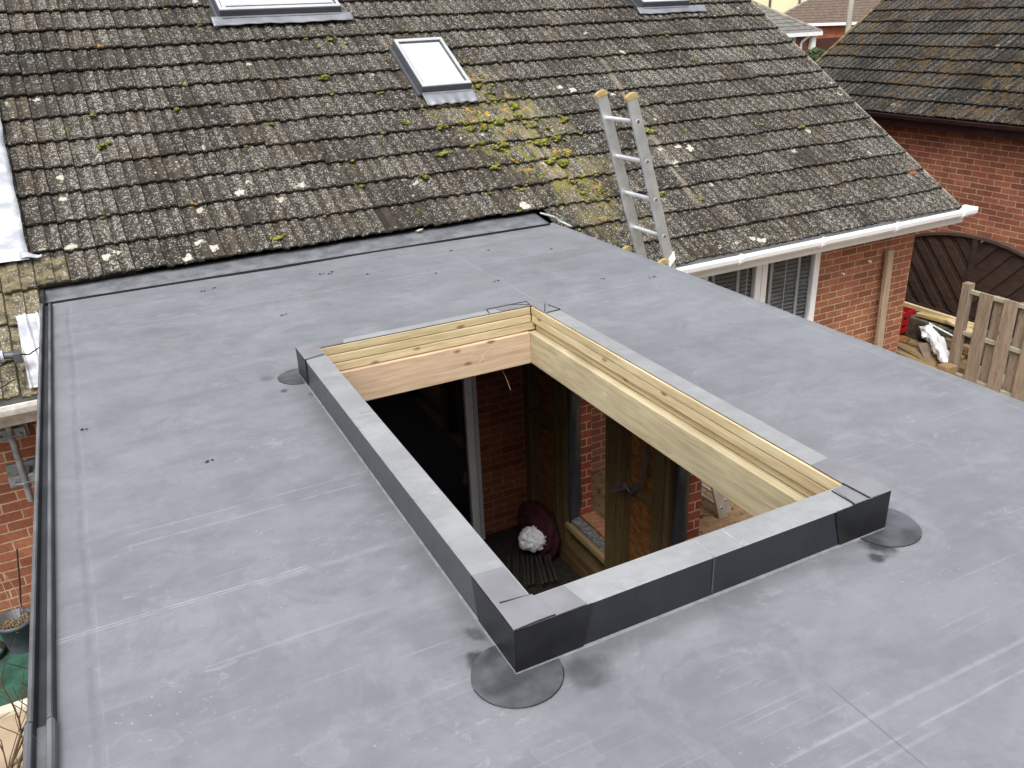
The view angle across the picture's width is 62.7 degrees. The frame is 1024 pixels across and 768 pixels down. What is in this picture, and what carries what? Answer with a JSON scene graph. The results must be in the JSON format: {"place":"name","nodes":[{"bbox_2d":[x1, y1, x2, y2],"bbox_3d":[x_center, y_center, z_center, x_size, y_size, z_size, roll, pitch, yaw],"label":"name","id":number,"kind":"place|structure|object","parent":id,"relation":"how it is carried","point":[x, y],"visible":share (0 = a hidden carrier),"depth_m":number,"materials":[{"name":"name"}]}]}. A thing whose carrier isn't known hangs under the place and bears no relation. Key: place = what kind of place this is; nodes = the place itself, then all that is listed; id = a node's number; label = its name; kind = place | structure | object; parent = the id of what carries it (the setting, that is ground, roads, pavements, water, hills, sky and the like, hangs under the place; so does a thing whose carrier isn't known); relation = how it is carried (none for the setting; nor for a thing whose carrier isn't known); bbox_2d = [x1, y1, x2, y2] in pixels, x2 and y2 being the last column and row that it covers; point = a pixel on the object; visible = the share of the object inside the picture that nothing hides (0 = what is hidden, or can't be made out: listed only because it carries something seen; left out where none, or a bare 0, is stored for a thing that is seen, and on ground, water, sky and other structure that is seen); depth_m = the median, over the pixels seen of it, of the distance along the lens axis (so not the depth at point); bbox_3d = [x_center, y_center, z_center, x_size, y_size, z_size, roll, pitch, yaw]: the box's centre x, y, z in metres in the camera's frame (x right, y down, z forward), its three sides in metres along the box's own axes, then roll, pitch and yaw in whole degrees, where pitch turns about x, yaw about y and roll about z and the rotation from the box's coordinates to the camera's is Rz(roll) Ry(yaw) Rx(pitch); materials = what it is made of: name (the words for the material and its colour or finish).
{"place":"outdoors","nodes":[
{"label":"outdoors","id":0,"kind":"place"},
{"bbox_2d":[0,710,26,767],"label":"pavement","id":1,"kind":"structure","parent":0,"point":[7,738],"depth_m":5.02,"materials":[{"name":"beige stone"}]},
{"bbox_2d":[0,698,26,718],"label":"edging board","id":2,"kind":"object","parent":1,"relation":"on","point":[6,709],"depth_m":5.19,"materials":[{"name":"beige paint"}]},
{"bbox_2d":[0,635,28,706],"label":"green mat","id":3,"kind":"object","parent":1,"relation":"on","point":[12,675],"depth_m":5.48,"materials":[{"name":"fabric"}]},
{"bbox_2d":[0,641,5,659],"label":"saucer","id":4,"kind":"object","parent":3,"relation":"on","point":[3,647],"visible":1,"depth_m":5.68,"materials":[{"name":"black plastic"}]},
{"bbox_2d":[0,573,29,654],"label":"plant pot","id":5,"kind":"object","parent":3,"relation":"on","point":[12,628],"visible":0.87,"depth_m":5.64,"materials":[{"name":"grey plastic"}]},
{"bbox_2d":[16,549,21,617],"bbox_3d":[-3.341,1.354,5.704,0.016,0.454,0.172,-1,24,3],"label":"cane","id":6,"kind":"object","parent":5,"relation":"in","point":[19,581],"visible":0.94,"depth_m":5.70,"materials":[{"name":"black wood"}]},
{"bbox_2d":[483,525,580,594],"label":"floor","id":7,"kind":"structure","parent":0,"point":[501,544],"depth_m":7.17,"materials":[{"name":"brown wood"}]},
{"bbox_2d":[508,553,509,570],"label":"batten","id":8,"kind":"object","parent":7,"relation":"on","point":[509,561],"visible":0.5,"depth_m":7.10,"materials":[{"name":"brown wood"}]},
{"bbox_2d":[513,553,516,578],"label":"batten","id":9,"kind":"object","parent":7,"relation":"on","point":[514,567],"visible":0.56,"depth_m":7.03,"materials":[{"name":"brown wood"}]},
{"bbox_2d":[516,551,519,582],"bbox_3d":[0.048,1.539,6.994,0.022,0.018,0.473,-2,24,0],"label":"batten","id":10,"kind":"object","parent":7,"relation":"on","point":[517,562],"visible":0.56,"depth_m":7.02,"materials":[{"name":"brown wood"}]},
{"bbox_2d":[22,212,1023,767],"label":"extension","id":11,"kind":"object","parent":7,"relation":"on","point":[304,566],"visible":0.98,"depth_m":2.96,"materials":[{"name":"grey rubber"}]},
{"bbox_2d":[80,248,655,462],"bbox_3d":[-1.000,-0.468,5.199,2.261,0.007,3.591,19,32,39],"label":"debris","id":12,"kind":"object","parent":11,"relation":"on","point":[286,313],"visible":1,"depth_m":5.59,"materials":[{"name":"black plastic"}]},
{"bbox_2d":[521,551,526,586],"bbox_3d":[0.101,1.535,6.983,0.022,0.018,0.473,-3,24,-2],"label":"batten","id":13,"kind":"object","parent":7,"relation":"on","point":[524,569],"visible":1,"depth_m":6.96,"materials":[{"name":"brown wood"}]},
{"bbox_2d":[526,550,529,584],"bbox_3d":[0.133,1.522,6.997,0.022,0.018,0.473,-2,24,0],"label":"batten","id":14,"kind":"object","parent":7,"relation":"on","point":[528,570],"visible":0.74,"depth_m":6.97,"materials":[{"name":"brown wood"}]},
{"bbox_2d":[530,551,534,583],"bbox_3d":[0.168,1.512,7.002,0.022,0.018,0.473,-2,24,0],"label":"batten","id":15,"kind":"object","parent":7,"relation":"on","point":[532,567],"visible":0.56,"depth_m":6.96,"materials":[{"name":"brown wood"}]},
{"bbox_2d":[517,500,559,558],"bbox_3d":[0.224,1.210,7.231,0.285,0.435,0.572,-14,26,-24],"label":"rubbish bag","id":16,"kind":"object","parent":7,"relation":"on","point":[539,516],"visible":0.7,"depth_m":7.07,"materials":[{"name":"red plastic"}]},
{"bbox_2d":[518,525,545,552],"bbox_3d":[0.175,1.277,7.047,0.261,0.184,0.233,-14,26,-24],"label":"plastic bag","id":17,"kind":"object","parent":16,"relation":"on","point":[532,539],"visible":0.98,"depth_m":6.98,"materials":[{"name":"white plastic"}]},
{"bbox_2d":[533,553,543,583],"bbox_3d":[0.218,1.512,6.983,0.023,0.018,0.473,-5,24,-6],"label":"batten","id":18,"kind":"object","parent":7,"relation":"on","point":[538,568],"visible":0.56,"depth_m":6.94,"materials":[{"name":"brown wood"}]},
{"bbox_2d":[537,553,547,582],"bbox_3d":[0.247,1.502,6.990,0.022,0.018,0.473,-5,24,-6],"label":"batten","id":19,"kind":"object","parent":7,"relation":"on","point":[543,569],"visible":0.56,"depth_m":6.93,"materials":[{"name":"brown wood"}]},
{"bbox_2d":[543,555,553,581],"bbox_3d":[0.292,1.495,6.988,0.022,0.018,0.473,-5,24,-7],"label":"batten","id":20,"kind":"object","parent":7,"relation":"on","point":[548,568],"visible":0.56,"depth_m":6.92,"materials":[{"name":"brown wood"}]},
{"bbox_2d":[547,554,557,580],"bbox_3d":[0.323,1.487,6.990,0.022,0.018,0.473,-5,24,-7],"label":"batten","id":21,"kind":"object","parent":7,"relation":"on","point":[552,568],"visible":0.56,"depth_m":6.92,"materials":[{"name":"brown wood"}]},
{"bbox_2d":[591,442,805,535],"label":"path","id":22,"kind":"structure","parent":0,"point":[709,521],"depth_m":7.33,"materials":[{"name":"stone"}]},
{"bbox_2d":[594,89,730,518],"bbox_3d":[1.237,-0.433,6.521,1.149,3.566,0.506,-14,26,-24],"label":"ladder","id":23,"kind":"object","parent":22,"relation":"on","point":[721,503],"visible":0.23,"depth_m":5.92,"materials":[{"name":"metal"}]},
{"bbox_2d":[572,364,1006,568],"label":"ground","id":24,"kind":"structure","parent":0,"point":[590,554],"depth_m":6.94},
{"bbox_2d":[0,619,29,767],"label":"shrub","id":25,"kind":"object","parent":24,"relation":"on","point":[17,749],"visible":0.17,"depth_m":4.80,"materials":[{"name":"brown plant"}]},
{"bbox_2d":[0,0,977,615],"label":"bungalow","id":26,"kind":"object","parent":24,"relation":"on","point":[124,70],"visible":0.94,"depth_m":7.62,"materials":[{"name":"concrete"}]},
{"bbox_2d":[0,422,34,501],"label":"mast","id":27,"kind":"object","parent":26,"relation":"attached to","point":[20,472],"visible":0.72,"depth_m":5.39,"materials":[{"name":"metal"}]},
{"bbox_2d":[0,347,38,388],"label":"dish arm","id":28,"kind":"object","parent":26,"relation":"on","point":[16,356],"visible":0.95,"depth_m":5.07},
{"bbox_2d":[207,0,353,25],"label":"roof window","id":29,"kind":"structure","parent":26,"relation":"in","point":[225,12],"depth_m":8.01,"materials":[{"name":"grey metal"}]},
{"bbox_2d":[59,85,765,261],"bbox_3d":[-0.638,-1.627,7.059,5.606,1.304,2.137,-14,27,-25],"label":"lichen","id":30,"kind":"object","parent":26,"relation":"on","point":[188,257],"visible":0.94,"depth_m":6.54},
{"bbox_2d":[389,37,478,105],"bbox_3d":[-0.746,-3.001,8.034,0.575,0.560,0.844,-14,27,-25],"label":"roof window","id":31,"kind":"structure","parent":26,"relation":"in","point":[434,74],"depth_m":7.97,"materials":[{"name":"white glass"}]},
{"bbox_2d":[84,0,865,246],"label":"moss","id":32,"kind":"object","parent":26,"relation":"on","point":[537,142],"visible":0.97,"depth_m":7.67,"materials":[{"name":"green plant"}]},
{"bbox_2d":[628,0,706,13],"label":"roof window","id":33,"kind":"structure","parent":26,"relation":"in","point":[642,6],"depth_m":9.82,"materials":[{"name":"grey metal"}]},
{"bbox_2d":[702,252,820,320],"bbox_3d":[2.418,-0.945,8.345,1.520,1.080,0.182,-14,27,-25],"label":"window","id":34,"kind":"structure","parent":26,"relation":"in","point":[755,284],"depth_m":8.47,"materials":[{"name":"white plastic"}]},
{"bbox_2d":[753,0,805,12],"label":"rendered block","id":35,"kind":"structure","parent":24,"relation":"on","point":[781,6],"depth_m":80.57,"materials":[{"name":"beige paint"}]},
{"bbox_2d":[752,0,822,51],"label":"distant bungalow","id":36,"kind":"object","parent":24,"relation":"on","point":[802,35],"visible":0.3,"depth_m":39.28,"materials":[{"name":"tile"}]},
{"bbox_2d":[805,47,825,61],"bbox_3d":[9.615,-9.383,26.986,1.110,2.674,1.005,-14,26,-24],"label":"bush","id":37,"kind":"object","parent":24,"relation":"on","point":[813,52],"visible":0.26,"depth_m":26.36,"materials":[{"name":"green plant"}]},
{"bbox_2d":[815,37,840,56],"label":"boundary fence","id":38,"kind":"object","parent":24,"relation":"on","point":[826,44],"visible":0.21,"depth_m":43.11,"materials":[{"name":"brown wood"}]},
{"bbox_2d":[783,0,880,38],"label":"distant house","id":39,"kind":"structure","parent":24,"relation":"on","point":[828,17],"depth_m":52.63,"materials":[{"name":"tile"}]},
{"bbox_2d":[845,0,853,32],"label":"utility pole","id":40,"kind":"object","parent":24,"relation":"on","point":[849,15],"depth_m":36.15,"materials":[{"name":"concrete"}]},
{"bbox_2d":[901,311,987,363],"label":"retaining wall","id":41,"kind":"structure","parent":24,"relation":"on","point":[915,322],"depth_m":10.59,"materials":[{"name":"grey concrete"}]},
{"bbox_2d":[904,301,973,325],"bbox_3d":[5.229,-0.949,10.723,0.050,0.060,1.600,-14,26,-24],"label":"offcut","id":42,"kind":"object","parent":41,"relation":"on","point":[919,308],"visible":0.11,"depth_m":10.63,"materials":[{"name":"brown wood"}]},
{"bbox_2d":[916,311,973,328],"bbox_3d":[5.348,-0.780,10.374,0.100,0.045,0.750,-15,25,-26],"label":"offcut","id":43,"kind":"object","parent":41,"relation":"on","point":[932,317],"visible":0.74,"depth_m":10.47,"materials":[{"name":"yellow wood"}]},
{"bbox_2d":[945,319,972,332],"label":"offcut","id":44,"kind":"object","parent":43,"relation":"on","point":[951,322],"visible":0.45,"depth_m":10.22,"materials":[{"name":"brown wood"}]},
{"bbox_2d":[987,329,1012,366],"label":"wall","id":45,"kind":"structure","parent":24,"relation":"on","point":[1009,351],"depth_m":9.97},
{"bbox_2d":[905,231,1023,336],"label":"arched fence panel","id":46,"kind":"object","parent":45,"relation":"on","point":[944,265],"visible":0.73,"depth_m":10.42,"materials":[{"name":"brown wood"}]},
{"bbox_2d":[815,0,1023,300],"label":"neighbouring house","id":47,"kind":"structure","parent":0,"point":[934,89],"depth_m":11.20,"materials":[{"name":"tile"}]},
{"bbox_2d":[958,366,1004,388],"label":"patio","id":48,"kind":"structure","parent":0,"point":[979,374],"depth_m":9.68,"materials":[{"name":"beige stone"}]},
{"bbox_2d":[874,249,894,347],"bbox_3d":[4.032,-0.674,9.181,0.090,1.600,0.040,-13,24,-24],"label":"plank","id":49,"kind":"object","parent":48,"relation":"on","point":[884,293],"visible":0.56,"depth_m":9.06,"materials":[{"name":"brown wood"}]},
{"bbox_2d":[899,334,966,364],"bbox_3d":[5.110,-0.470,10.519,0.150,0.050,1.500,-13,26,-22],"label":"offcut","id":50,"kind":"object","parent":48,"relation":"on","point":[964,361],"visible":0.03,"depth_m":9.99,"materials":[{"name":"brown wood"}]},
{"bbox_2d":[899,335,966,360],"bbox_3d":[5.015,-0.514,10.509,0.150,0.035,1.300,-17,28,-30],"label":"offcut","id":51,"kind":"object","parent":50,"relation":"on","point":[912,342],"visible":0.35,"depth_m":10.46,"materials":[{"name":"brown wood"}]},
{"bbox_2d":[898,336,909,343],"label":"offcut","id":52,"kind":"object","parent":51,"relation":"on","point":[903,340],"visible":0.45,"depth_m":10.51,"materials":[{"name":"brown wood"}]},
{"bbox_2d":[899,306,915,333],"bbox_3d":[4.971,-0.831,10.813,0.300,0.270,0.240,-18,28,-31],"label":"crate","id":53,"kind":"object","parent":51,"relation":"on","point":[908,311],"visible":0.3,"depth_m":10.71,"materials":[{"name":"red plastic"}]},
{"bbox_2d":[944,337,969,355],"bbox_3d":[5.420,-0.446,10.116,0.140,0.100,0.450,-11,25,-18],"label":"offcut","id":54,"kind":"object","parent":51,"relation":"on","point":[965,350],"visible":0.23,"depth_m":10.05,"materials":[{"name":"brown wood"}]},
{"bbox_2d":[908,345,965,373],"bbox_3d":[4.955,-0.410,10.398,0.140,0.050,1.500,-14,27,-25],"label":"offcut","id":55,"kind":"object","parent":48,"relation":"on","point":[962,367],"visible":0.12,"depth_m":9.86,"materials":[{"name":"brown wood"}]},
{"bbox_2d":[937,362,956,375],"bbox_3d":[4.935,-0.115,9.563,0.150,0.220,0.140,-14,26,-24],"label":"post stub","id":56,"kind":"object","parent":48,"relation":"on","point":[949,368],"visible":0.49,"depth_m":9.50,"materials":[{"name":"brown wood"}]},
{"bbox_2d":[948,281,1023,401],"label":"timber fence","id":57,"kind":"object","parent":48,"relation":"on","point":[997,341],"visible":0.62,"depth_m":9.12,"materials":[{"name":"brown wood"}]},
{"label":"offcut","id":58,"kind":"object","parent":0,"visible":0},
{"bbox_2d":[896,348,936,368],"bbox_3d":[4.717,-0.367,10.201,0.090,0.045,1.550,-10,25,-16],"label":"offcut","id":59,"kind":"object","parent":58,"relation":"on","point":[904,354],"visible":0.16,"depth_m":10.02,"materials":[{"name":"brown wood"}]},
{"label":"offcut","id":60,"kind":"object","parent":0,"visible":0},
{"bbox_2d":[897,342,940,366],"bbox_3d":[4.832,-0.450,10.375,0.130,0.040,1.200,-8,26,-13],"label":"offcut","id":61,"kind":"object","parent":60,"relation":"on","point":[904,347],"visible":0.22,"depth_m":10.18,"materials":[{"name":"brown wood"}]},
{"bbox_2d":[917,343,936,359],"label":"offcut","id":62,"kind":"object","parent":61,"relation":"on","point":[926,351],"visible":0.98,"depth_m":10.11,"materials":[{"name":"wood"}]},
{"bbox_2d":[919,325,948,362],"bbox_3d":[5.105,-0.476,10.074,0.231,0.202,1.084,1,24,7],"label":"plastic sheet","id":63,"kind":"object","parent":61,"relation":"on","point":[934,338],"visible":0.93,"depth_m":10.03,"materials":[{"name":"white plastic"}]},
{"bbox_2d":[929,323,952,336],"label":"pipe offcut","id":64,"kind":"object","parent":63,"relation":"on","point":[941,329],"visible":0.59,"depth_m":10.27,"materials":[{"name":"white plastic"}]}
]}

